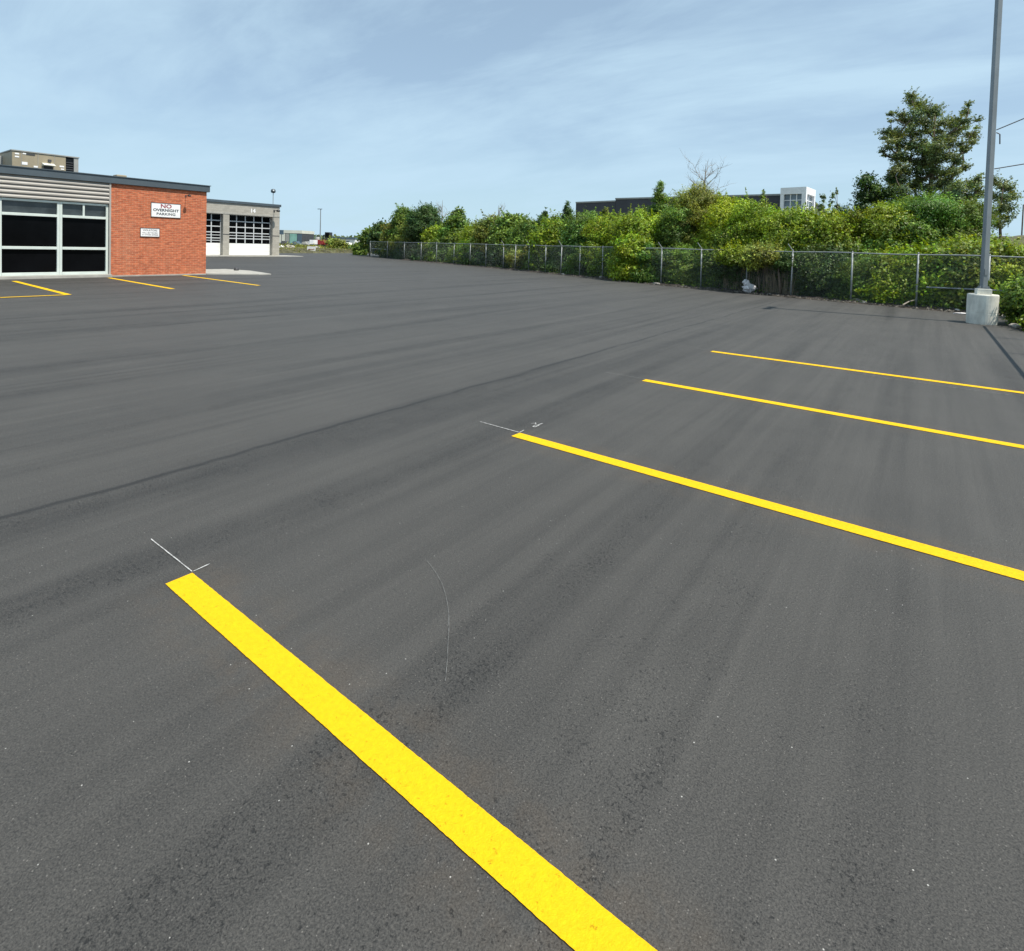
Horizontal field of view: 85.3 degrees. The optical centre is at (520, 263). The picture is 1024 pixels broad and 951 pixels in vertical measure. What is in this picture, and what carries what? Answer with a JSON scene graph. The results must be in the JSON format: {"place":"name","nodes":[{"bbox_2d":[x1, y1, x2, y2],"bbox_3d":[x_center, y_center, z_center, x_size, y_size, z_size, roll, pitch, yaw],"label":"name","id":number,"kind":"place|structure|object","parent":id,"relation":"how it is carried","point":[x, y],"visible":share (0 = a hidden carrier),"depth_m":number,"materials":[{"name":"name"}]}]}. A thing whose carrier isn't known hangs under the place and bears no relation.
{"place":"outdoors","nodes":[
{"label":"outdoors","id":0,"kind":"place"},
{"bbox_2d":[206,199,280,255],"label":"garage building","id":1,"kind":"structure","parent":0,"point":[236,228],"depth_m":53.11,"materials":[{"name":"concrete"}]},
{"bbox_2d":[206,213,220,254],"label":"overhead door","id":2,"kind":"structure","parent":1,"relation":"in","point":[213,220],"depth_m":51.13,"materials":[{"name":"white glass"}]},
{"bbox_2d":[229,214,269,254],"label":"overhead door","id":3,"kind":"structure","parent":1,"relation":"in","point":[254,230],"depth_m":53.83,"materials":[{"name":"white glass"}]},
{"bbox_2d":[0,253,1023,950],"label":"parking lot asphalt","id":4,"kind":"structure","parent":0,"point":[656,713],"depth_m":2.52,"materials":[{"name":"grey asphalt"}]},
{"bbox_2d":[13,281,71,294],"bbox_3d":[-14.615,0.711,16.817,6.137,0.001,0.147,3,2,37],"label":"parking line","id":5,"kind":"object","parent":4,"relation":"on","point":[43,288],"visible":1,"depth_m":16.42,"materials":[{"name":"yellow paint"}]},
{"bbox_2d":[0,164,209,279],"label":"brick building","id":6,"kind":"structure","parent":4,"relation":"on","point":[60,224],"depth_m":21.45,"materials":[{"name":"brick"}]},
{"bbox_2d":[0,197,59,275],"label":"window","id":7,"kind":"structure","parent":6,"relation":"in","point":[29,228],"depth_m":19.97,"materials":[{"name":"glass"}]},
{"bbox_2d":[0,149,79,171],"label":"rooftop unit","id":8,"kind":"object","parent":6,"relation":"on","point":[13,157],"visible":0.58,"depth_m":23.16,"materials":[{"name":"beige metal"}]},
{"bbox_2d":[59,201,107,274],"bbox_3d":[-16.716,-0.951,21.250,0.142,2.738,1.510,3,2,36],"label":"window","id":9,"kind":"structure","parent":6,"relation":"in","point":[83,226],"depth_m":21.24,"materials":[{"name":"glass"}]},
{"bbox_2d":[140,228,159,236],"bbox_3d":[-15.323,-1.286,22.941,0.030,0.358,0.708,3,2,36],"label":"wall sign","id":10,"kind":"object","parent":6,"relation":"attached to","point":[149,232],"visible":1,"depth_m":22.93,"materials":[{"name":"white metal"}]},
{"bbox_2d":[151,202,180,217],"bbox_3d":[-14.947,-2.240,23.387,0.030,0.598,1.128,3,2,36],"label":"wall sign","id":11,"kind":"object","parent":6,"relation":"attached to","point":[166,210],"visible":1,"depth_m":23.38,"materials":[{"name":"white metal"}]},
{"bbox_2d":[206,269,270,274],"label":"concrete walk","id":12,"kind":"structure","parent":4,"relation":"on","point":[224,272],"depth_m":26.02,"materials":[{"name":"beige concrete"}]},
{"bbox_2d":[206,255,302,256],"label":"garage apron","id":13,"kind":"object","parent":4,"relation":"on","point":[256,256],"visible":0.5,"depth_m":52.63,"materials":[{"name":"concrete"}]},
{"bbox_2d":[166,573,656,950],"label":"parking line","id":14,"kind":"object","parent":4,"relation":"on","point":[569,912],"visible":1,"depth_m":1.65,"materials":[{"name":"yellow paint"}]},
{"bbox_2d":[512,433,1023,580],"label":"parking line","id":15,"kind":"object","parent":4,"relation":"on","point":[951,555],"visible":1,"depth_m":3.51,"materials":[{"name":"yellow paint"}]},
{"bbox_2d":[642,379,1023,447],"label":"parking line","id":16,"kind":"object","parent":4,"relation":"on","point":[872,420],"visible":1,"depth_m":5.68,"materials":[{"name":"yellow paint"}]},
{"bbox_2d":[711,351,1023,393],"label":"parking line","id":17,"kind":"object","parent":4,"relation":"on","point":[874,372],"visible":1,"depth_m":7.81,"materials":[{"name":"yellow paint"}]},
{"bbox_2d":[966,0,1002,324],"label":"light pole","id":18,"kind":"object","parent":4,"relation":"on","point":[982,305],"visible":0.95,"depth_m":14.18,"materials":[{"name":"metal"}]},
{"bbox_2d":[0,0,1023,236],"label":"sky","id":19,"kind":"structure","parent":0,"point":[351,111],"materials":[{"name":"blue"}]},
{"bbox_2d":[575,194,820,219],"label":"warehouse","id":20,"kind":"structure","parent":0,"point":[624,205],"depth_m":102.29,"materials":[{"name":"grey metal"}]},
{"bbox_2d":[402,259,1004,314],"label":"soil verge","id":21,"kind":"structure","parent":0,"point":[920,307],"depth_m":22.83,"materials":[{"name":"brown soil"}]},
{"bbox_2d":[459,247,488,265],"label":"shrub","id":22,"kind":"object","parent":21,"relation":"on","point":[465,260],"visible":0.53,"depth_m":45.08,"materials":[{"name":"green plant"}]},
{"bbox_2d":[502,239,528,269],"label":"shrub","id":23,"kind":"object","parent":21,"relation":"on","point":[508,257],"visible":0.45,"depth_m":40.04,"materials":[{"name":"green plant"}]},
{"bbox_2d":[562,241,598,275],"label":"shrub","id":24,"kind":"object","parent":21,"relation":"on","point":[573,264],"visible":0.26,"depth_m":33.64,"materials":[{"name":"green plant"}]},
{"bbox_2d":[579,244,615,277],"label":"shrub","id":25,"kind":"object","parent":21,"relation":"on","point":[594,265],"visible":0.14,"depth_m":31.69,"materials":[{"name":"green plant"}]},
{"bbox_2d":[622,239,663,282],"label":"shrub","id":26,"kind":"object","parent":21,"relation":"on","point":[640,276],"visible":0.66,"depth_m":28.02,"materials":[{"name":"green plant"}]},
{"bbox_2d":[642,241,689,284],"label":"shrub","id":27,"kind":"object","parent":21,"relation":"on","point":[658,260],"visible":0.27,"depth_m":27.72,"materials":[{"name":"green plant"}]},
{"bbox_2d":[652,239,705,285],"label":"shrub","id":28,"kind":"object","parent":21,"relation":"on","point":[682,257],"visible":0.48,"depth_m":26.82,"materials":[{"name":"green plant"}]},
{"bbox_2d":[370,240,1023,308],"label":"chain link fence","id":29,"kind":"object","parent":21,"relation":"on","point":[918,254],"visible":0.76,"depth_m":23.19,"materials":[{"name":"metal"}]},
{"bbox_2d":[692,236,729,288],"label":"shrub","id":30,"kind":"object","parent":21,"relation":"on","point":[708,255],"visible":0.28,"depth_m":25.46,"materials":[{"name":"green plant"}]},
{"bbox_2d":[421,258,1006,313],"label":"weeds","id":31,"kind":"object","parent":21,"relation":"on","point":[864,297],"visible":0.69,"depth_m":20.81,"materials":[{"name":"green plant"}]},
{"bbox_2d":[711,238,753,289],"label":"vine clump","id":32,"kind":"object","parent":21,"relation":"on","point":[726,256],"visible":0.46,"depth_m":23.80,"materials":[{"name":"green plant"}]},
{"bbox_2d":[742,279,755,292],"bbox_3d":[9.429,0.920,23.008,0.573,0.552,0.362,1,2,-17],"label":"plastic bag","id":33,"kind":"object","parent":21,"relation":"on","point":[748,287],"visible":0.98,"depth_m":22.91,"materials":[{"name":"white plastic"}]},
{"bbox_2d":[723,263,798,294],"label":"dry stems","id":34,"kind":"object","parent":21,"relation":"on","point":[763,282],"visible":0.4,"depth_m":22.87,"materials":[{"name":"plant"}]},
{"bbox_2d":[732,236,795,291],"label":"vine clump","id":35,"kind":"object","parent":21,"relation":"on","point":[757,255],"visible":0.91,"depth_m":22.69,"materials":[{"name":"green plant"}]},
{"bbox_2d":[768,248,803,293],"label":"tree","id":36,"kind":"object","parent":21,"relation":"on","point":[783,262],"visible":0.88,"depth_m":22.02,"materials":[{"name":"green plant"}]},
{"bbox_2d":[780,244,825,294],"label":"shrub","id":37,"kind":"object","parent":21,"relation":"on","point":[796,272],"visible":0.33,"depth_m":21.95,"materials":[{"name":"green plant"}]},
{"bbox_2d":[787,239,871,298],"bbox_3d":[12.297,0.245,21.954,3.224,2.537,3.416,3,2,36],"label":"shrub","id":38,"kind":"object","parent":21,"relation":"on","point":[825,285],"visible":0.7,"depth_m":21.32,"materials":[{"name":"green plant"}]},
{"bbox_2d":[827,250,896,301],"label":"shrub","id":39,"kind":"object","parent":21,"relation":"on","point":[860,279],"visible":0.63,"depth_m":20.09,"materials":[{"name":"green plant"}]},
{"bbox_2d":[849,241,929,305],"bbox_3d":[13.596,0.402,19.930,2.913,2.426,3.362,3,2,36],"label":"shrub","id":40,"kind":"object","parent":21,"relation":"on","point":[891,285],"visible":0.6,"depth_m":19.29,"materials":[{"name":"green plant"}]},
{"bbox_2d":[889,237,966,305],"bbox_3d":[14.303,0.373,19.170,3.125,2.567,3.229,3,2,36],"label":"shrub","id":41,"kind":"object","parent":21,"relation":"on","point":[922,282],"visible":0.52,"depth_m":18.54,"materials":[{"name":"green plant"}]},
{"bbox_2d":[912,229,1022,309],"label":"shrub","id":42,"kind":"object","parent":21,"relation":"on","point":[969,273],"visible":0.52,"depth_m":17.75,"materials":[{"name":"green plant"}]},
{"bbox_2d":[963,243,1023,305],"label":"shrub","id":43,"kind":"object","parent":21,"relation":"on","point":[1020,253],"visible":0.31,"depth_m":17.14,"materials":[{"name":"green plant"}]},
{"bbox_2d":[996,235,1023,248],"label":"earth bank","id":44,"kind":"structure","parent":0,"point":[1013,238],"depth_m":43.36,"materials":[{"name":"beige soil"}]},
{"label":"ground","id":45,"kind":"structure","parent":0,"visible":0},
{"bbox_2d":[279,230,313,242],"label":"glass building","id":46,"kind":"structure","parent":45,"relation":"on","point":[291,236],"depth_m":169.78,"materials":[{"name":"grey metal"}]},
{"bbox_2d":[279,247,352,252],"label":"rubble bank","id":47,"kind":"structure","parent":45,"relation":"on","point":[286,250],"depth_m":75.86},
{"bbox_2d":[279,242,350,251],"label":"weeds","id":48,"kind":"object","parent":47,"relation":"on","point":[298,245],"visible":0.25,"depth_m":79.84,"materials":[{"name":"green plant"}]},
{"bbox_2d":[322,235,349,248],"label":"shrub","id":49,"kind":"object","parent":45,"relation":"on","point":[336,242],"visible":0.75,"depth_m":83.36,"materials":[{"name":"green plant"}]},
{"bbox_2d":[314,234,358,239],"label":"distant woods","id":50,"kind":"object","parent":45,"relation":"on","point":[316,235],"visible":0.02,"depth_m":257.98,"materials":[{"name":"green plant"}]},
{"bbox_2d":[329,237,357,243],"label":"office building","id":51,"kind":"structure","parent":45,"relation":"on","point":[351,240],"depth_m":189.92,"materials":[{"name":"white paint"}]},
{"bbox_2d":[349,241,368,254],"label":"shrub","id":52,"kind":"object","parent":45,"relation":"on","point":[357,250],"visible":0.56,"depth_m":70.95,"materials":[{"name":"green plant"}]},
{"bbox_2d":[355,226,372,255],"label":"tree","id":53,"kind":"object","parent":45,"relation":"on","point":[363,238],"visible":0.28,"depth_m":67.63,"materials":[{"name":"green plant"}]},
{"bbox_2d":[366,218,389,254],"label":"tree","id":54,"kind":"object","parent":45,"relation":"on","point":[375,232],"visible":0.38,"depth_m":65.17,"materials":[{"name":"green plant"}]},
{"bbox_2d":[374,220,394,257],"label":"shrub","id":55,"kind":"object","parent":45,"relation":"on","point":[382,239],"visible":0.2,"depth_m":61.58,"materials":[{"name":"green plant"}]},
{"bbox_2d":[383,203,415,247],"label":"tree","id":56,"kind":"object","parent":45,"relation":"on","point":[398,211],"visible":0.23,"depth_m":59.91,"materials":[{"name":"green plant"}]},
{"bbox_2d":[385,214,415,254],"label":"shrub","id":57,"kind":"object","parent":45,"relation":"on","point":[400,237],"visible":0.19,"depth_m":58.38,"materials":[{"name":"green plant"}]},
{"bbox_2d":[390,244,412,258],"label":"shrub","id":58,"kind":"object","parent":45,"relation":"on","point":[394,256],"visible":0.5,"depth_m":58.08,"materials":[{"name":"green plant"}]},
{"bbox_2d":[410,246,430,260],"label":"shrub","id":59,"kind":"object","parent":45,"relation":"on","point":[415,255],"visible":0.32,"depth_m":54.03,"materials":[{"name":"green plant"}]},
{"bbox_2d":[402,201,445,249],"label":"tree","id":60,"kind":"object","parent":45,"relation":"on","point":[419,219],"visible":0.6,"depth_m":56.45,"materials":[{"name":"green plant"}]},
{"bbox_2d":[418,222,442,254],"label":"tree","id":61,"kind":"object","parent":45,"relation":"on","point":[430,234],"visible":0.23,"depth_m":53.39,"materials":[{"name":"green plant"}]},
{"bbox_2d":[423,244,451,262],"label":"shrub","id":62,"kind":"object","parent":45,"relation":"on","point":[441,255],"visible":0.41,"depth_m":50.87,"materials":[{"name":"green plant"}]},
{"bbox_2d":[427,206,472,256],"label":"tree","id":63,"kind":"object","parent":45,"relation":"on","point":[454,224],"visible":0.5,"depth_m":51.30,"materials":[{"name":"green plant"}]},
{"bbox_2d":[444,248,462,263],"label":"shrub","id":64,"kind":"object","parent":45,"relation":"on","point":[449,257],"visible":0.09,"depth_m":48.25,"materials":[{"name":"green plant"}]},
{"bbox_2d":[449,215,484,263],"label":"shrub","id":65,"kind":"object","parent":45,"relation":"on","point":[466,234],"visible":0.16,"depth_m":47.22,"materials":[{"name":"green plant"}]},
{"bbox_2d":[466,209,502,255],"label":"tree","id":66,"kind":"object","parent":45,"relation":"on","point":[481,231],"visible":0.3,"depth_m":45.12,"materials":[{"name":"green plant"}]},
{"bbox_2d":[482,246,511,267],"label":"shrub","id":67,"kind":"object","parent":45,"relation":"on","point":[498,262],"visible":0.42,"depth_m":42.84,"materials":[{"name":"green plant"}]},
{"bbox_2d":[484,208,529,255],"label":"tree","id":68,"kind":"object","parent":45,"relation":"on","point":[501,227],"visible":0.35,"depth_m":43.32,"materials":[{"name":"green plant"}]},
{"bbox_2d":[502,216,542,267],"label":"shrub","id":69,"kind":"object","parent":45,"relation":"on","point":[520,234],"visible":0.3,"depth_m":40.91,"materials":[{"name":"green plant"}]},
{"bbox_2d":[521,249,553,270],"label":"shrub","id":70,"kind":"object","parent":45,"relation":"on","point":[539,267],"visible":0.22,"depth_m":37.67,"materials":[{"name":"green plant"}]},
{"bbox_2d":[532,212,549,225],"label":"tree","id":71,"kind":"object","parent":45,"relation":"on","point":[540,219],"visible":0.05,"depth_m":40.85,"materials":[{"name":"green plant"}]},
{"bbox_2d":[524,208,565,266],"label":"shrub","id":72,"kind":"object","parent":45,"relation":"on","point":[545,232],"visible":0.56,"depth_m":37.38,"materials":[{"name":"green plant"}]},
{"bbox_2d":[538,242,571,272],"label":"shrub","id":73,"kind":"object","parent":45,"relation":"on","point":[556,257],"visible":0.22,"depth_m":35.63,"materials":[{"name":"green plant"}]},
{"bbox_2d":[560,200,573,222],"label":"tree","id":74,"kind":"object","parent":45,"relation":"on","point":[566,210],"visible":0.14,"depth_m":39.26,"materials":[{"name":"green plant"}]},
{"bbox_2d":[556,206,613,272],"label":"shrub","id":75,"kind":"object","parent":45,"relation":"on","point":[571,235],"visible":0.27,"depth_m":35.27,"materials":[{"name":"green plant"}]},
{"bbox_2d":[575,206,628,276],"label":"shrub","id":76,"kind":"object","parent":45,"relation":"on","point":[595,232],"visible":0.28,"depth_m":32.87,"materials":[{"name":"green plant"}]},
{"bbox_2d":[606,228,658,281],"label":"shrub","id":77,"kind":"object","parent":45,"relation":"on","point":[626,247],"visible":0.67,"depth_m":28.71,"materials":[{"name":"green plant"}]},
{"bbox_2d":[596,204,670,275],"bbox_3d":[6.757,-1.147,31.376,5.187,4.431,5.518,3,2,36],"label":"shrub","id":78,"kind":"object","parent":45,"relation":"on","point":[640,221],"visible":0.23,"depth_m":30.16,"materials":[{"name":"green plant"}]},
{"bbox_2d":[646,180,670,222],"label":"tree","id":79,"kind":"object","parent":45,"relation":"on","point":[660,194],"visible":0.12,"depth_m":32.87,"materials":[{"name":"green plant"}]},
{"bbox_2d":[647,192,703,249],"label":"shrub","id":80,"kind":"object","parent":45,"relation":"on","point":[671,214],"visible":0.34,"depth_m":28.72,"materials":[{"name":"green plant"}]},
{"bbox_2d":[661,178,724,247],"bbox_3d":[9.237,-1.683,29.330,4.149,5.764,4.292,1,2,-8],"label":"tree","id":81,"kind":"object","parent":45,"relation":"on","point":[698,200],"visible":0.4,"depth_m":28.52,"materials":[{"name":"green plant"}]},
{"bbox_2d":[682,152,733,191],"bbox_3d":[9.787,-2.568,29.402,3.048,7.398,2.048,2,2,20],"label":"bare tree","id":82,"kind":"object","parent":45,"relation":"on","point":[705,178],"visible":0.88,"depth_m":29.49,"materials":[{"name":"grey plant"}]},
{"bbox_2d":[686,191,740,259],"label":"shrub","id":83,"kind":"object","parent":45,"relation":"on","point":[715,217],"visible":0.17,"depth_m":27.02,"materials":[{"name":"green plant"}]},
{"bbox_2d":[700,236,785,292],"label":"shrub","id":84,"kind":"object","parent":45,"relation":"on","point":[721,271],"visible":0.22,"depth_m":23.91,"materials":[{"name":"green plant"}]},
{"bbox_2d":[698,188,790,269],"bbox_3d":[10.805,-1.078,26.339,4.499,4.829,4.666,3,2,36],"label":"shrub","id":85,"kind":"object","parent":45,"relation":"on","point":[735,230],"visible":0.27,"depth_m":25.27,"materials":[{"name":"green plant"}]},
{"bbox_2d":[733,203,795,281],"bbox_3d":[11.195,-0.650,24.749,3.451,4.090,3.939,3,2,36],"label":"shrub","id":86,"kind":"object","parent":45,"relation":"on","point":[767,218],"visible":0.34,"depth_m":24.07,"materials":[{"name":"green plant"}]},
{"bbox_2d":[780,187,815,216],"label":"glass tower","id":87,"kind":"structure","parent":45,"relation":"on","point":[800,195],"depth_m":83.46,"materials":[{"name":"white paint"}]},
{"bbox_2d":[764,202,845,276],"bbox_3d":[12.375,-0.644,24.144,3.750,4.186,4.392,3,2,36],"label":"shrub","id":88,"kind":"object","parent":45,"relation":"on","point":[798,214],"visible":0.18,"depth_m":23.60,"materials":[{"name":"green plant"}]},
{"bbox_2d":[777,204,864,295],"bbox_3d":[12.765,-0.518,23.202,3.906,4.018,3.918,2,2,22],"label":"shrub","id":89,"kind":"object","parent":45,"relation":"on","point":[832,218],"visible":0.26,"depth_m":22.50,"materials":[{"name":"green plant"}]},
{"bbox_2d":[817,194,826,213],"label":"sapling","id":90,"kind":"object","parent":45,"relation":"on","point":[824,198],"visible":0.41,"depth_m":25.22,"materials":[{"name":"green plant"}]},
{"bbox_2d":[827,187,840,214],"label":"sapling","id":91,"kind":"object","parent":45,"relation":"on","point":[833,194],"visible":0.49,"depth_m":24.82,"materials":[{"name":"green plant"}]},
{"bbox_2d":[831,203,849,218],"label":"tree","id":92,"kind":"object","parent":45,"relation":"on","point":[845,211],"visible":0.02,"depth_m":25.29,"materials":[{"name":"green plant"}]},
{"bbox_2d":[826,206,888,256],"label":"shrub","id":93,"kind":"object","parent":45,"relation":"on","point":[857,235],"visible":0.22,"depth_m":22.14,"materials":[{"name":"green plant"}]},
{"bbox_2d":[847,170,909,212],"bbox_3d":[16.193,-1.384,25.146,2.440,5.822,2.831,3,2,36],"label":"dark tree","id":94,"kind":"object","parent":45,"relation":"on","point":[870,192],"visible":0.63,"depth_m":24.91,"materials":[{"name":"green plant"}]},
{"bbox_2d":[851,197,919,251],"bbox_3d":[14.357,-0.558,22.075,3.426,4.245,3.099,2,2,-3],"label":"tree","id":95,"kind":"object","parent":45,"relation":"on","point":[880,213],"visible":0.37,"depth_m":21.60,"materials":[{"name":"green plant"}]},
{"bbox_2d":[858,212,936,255],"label":"shrub","id":96,"kind":"object","parent":45,"relation":"on","point":[913,238],"visible":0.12,"depth_m":21.20,"materials":[{"name":"green plant"}]},
{"bbox_2d":[874,86,984,199],"bbox_3d":[18.553,-3.119,25.491,5.874,9.403,3.517,2,2,0],"label":"tall tree","id":97,"kind":"object","parent":45,"relation":"on","point":[935,153],"visible":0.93,"depth_m":24.96,"materials":[{"name":"green leaf"},{"name":"bark"}]},
{"bbox_2d":[887,183,981,249],"bbox_3d":[16.337,-0.801,22.383,4.106,4.827,3.732,2,2,-1],"label":"tree","id":98,"kind":"object","parent":45,"relation":"on","point":[932,209],"visible":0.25,"depth_m":21.49,"materials":[{"name":"green plant"}]},
{"bbox_2d":[920,231,1005,249],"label":"shrub","id":99,"kind":"object","parent":45,"relation":"on","point":[962,239],"visible":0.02,"depth_m":19.52,"materials":[{"name":"green plant"}]},
{"bbox_2d":[937,173,993,228],"bbox_3d":[18.482,-1.085,23.085,2.072,5.478,1.819,0,2,-39],"label":"thin tree","id":100,"kind":"object","parent":45,"relation":"on","point":[962,189],"visible":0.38,"depth_m":22.85,"materials":[{"name":"green plant"}]},
{"bbox_2d":[932,194,1004,242],"bbox_3d":[17.353,-0.624,21.755,3.097,4.569,3.115,3,2,36],"label":"tree","id":101,"kind":"object","parent":45,"relation":"on","point":[972,220],"visible":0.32,"depth_m":21.20,"materials":[{"name":"green plant"}]},
{"bbox_2d":[983,169,1023,241],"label":"feathery tree","id":102,"kind":"object","parent":45,"relation":"on","point":[1002,197],"visible":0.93,"depth_m":24.28,"materials":[{"name":"green plant"}]},
{"bbox_2d":[990,233,1023,248],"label":"shrub","id":103,"kind":"object","parent":45,"relation":"on","point":[1006,240],"visible":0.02,"depth_m":19.14,"materials":[{"name":"green plant"}]},
{"bbox_2d":[996,274,1023,324],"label":"shrub","id":104,"kind":"object","parent":45,"relation":"on","point":[1012,300],"visible":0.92,"depth_m":14.12,"materials":[{"name":"green plant"}]},
{"bbox_2d":[1013,315,1023,330],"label":"shrub","id":105,"kind":"object","parent":45,"relation":"on","point":[1020,319],"visible":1,"depth_m":13.13,"materials":[{"name":"green plant"}]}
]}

